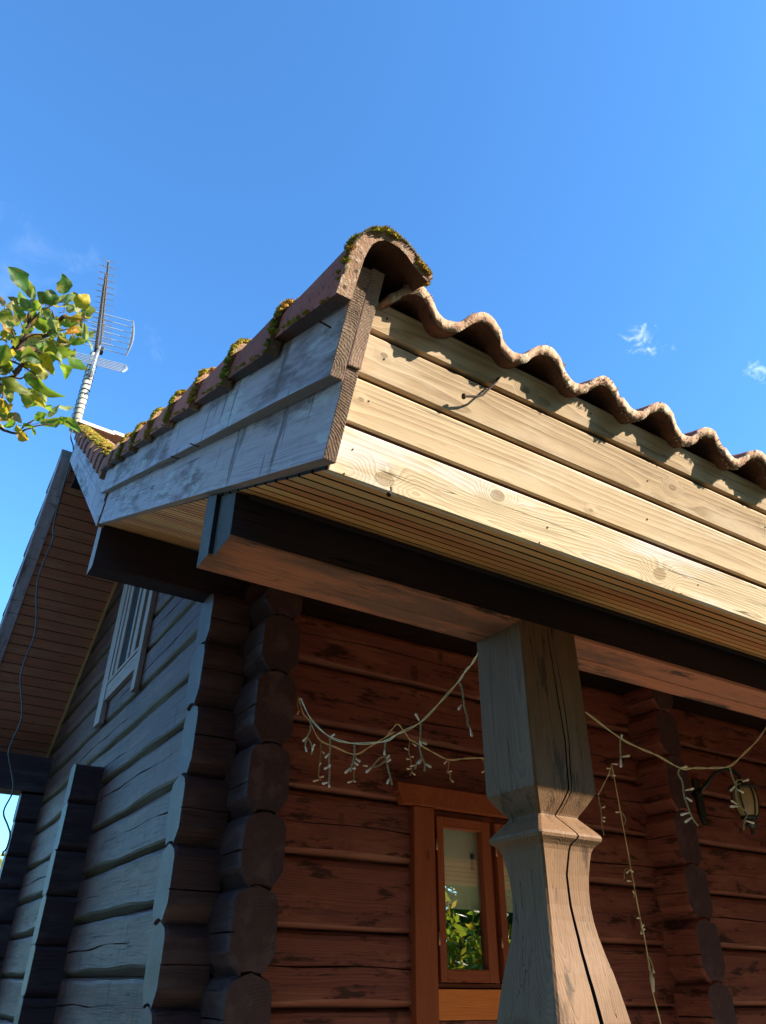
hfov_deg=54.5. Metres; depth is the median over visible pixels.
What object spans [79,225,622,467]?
moss
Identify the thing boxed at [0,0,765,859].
sky
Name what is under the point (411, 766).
string lights
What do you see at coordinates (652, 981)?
string lights
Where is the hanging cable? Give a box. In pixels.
[2,429,73,855]
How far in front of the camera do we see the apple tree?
2.04 m
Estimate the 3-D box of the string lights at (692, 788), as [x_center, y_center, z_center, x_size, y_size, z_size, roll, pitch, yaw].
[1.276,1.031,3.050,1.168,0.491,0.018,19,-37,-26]
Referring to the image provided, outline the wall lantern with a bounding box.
[691,766,759,834]
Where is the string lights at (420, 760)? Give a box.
[300,652,477,787]
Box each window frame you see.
[109,585,149,678]
[434,810,507,987]
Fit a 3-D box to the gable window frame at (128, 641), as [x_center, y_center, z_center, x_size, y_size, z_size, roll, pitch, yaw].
[-2.594,0.956,7.888,0.044,1.397,1.154,19,-37,-26]
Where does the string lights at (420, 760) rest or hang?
hanging from the log house
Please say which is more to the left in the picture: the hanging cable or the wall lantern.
the hanging cable
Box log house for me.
[0,225,765,1023]
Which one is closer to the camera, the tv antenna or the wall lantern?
the wall lantern
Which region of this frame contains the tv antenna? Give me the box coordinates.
[69,258,134,432]
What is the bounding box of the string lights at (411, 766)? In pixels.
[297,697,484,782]
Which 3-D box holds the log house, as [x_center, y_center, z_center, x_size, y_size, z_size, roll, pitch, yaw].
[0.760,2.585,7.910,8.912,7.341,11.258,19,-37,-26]
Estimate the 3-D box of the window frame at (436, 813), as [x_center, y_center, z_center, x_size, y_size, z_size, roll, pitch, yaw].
[0.676,2.515,4.834,0.965,0.977,0.125,19,-37,-26]
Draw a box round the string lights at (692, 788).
[585,712,765,829]
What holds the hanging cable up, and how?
hanging from the tv antenna
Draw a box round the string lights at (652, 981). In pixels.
[598,763,660,1023]
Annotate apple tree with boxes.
[0,267,95,441]

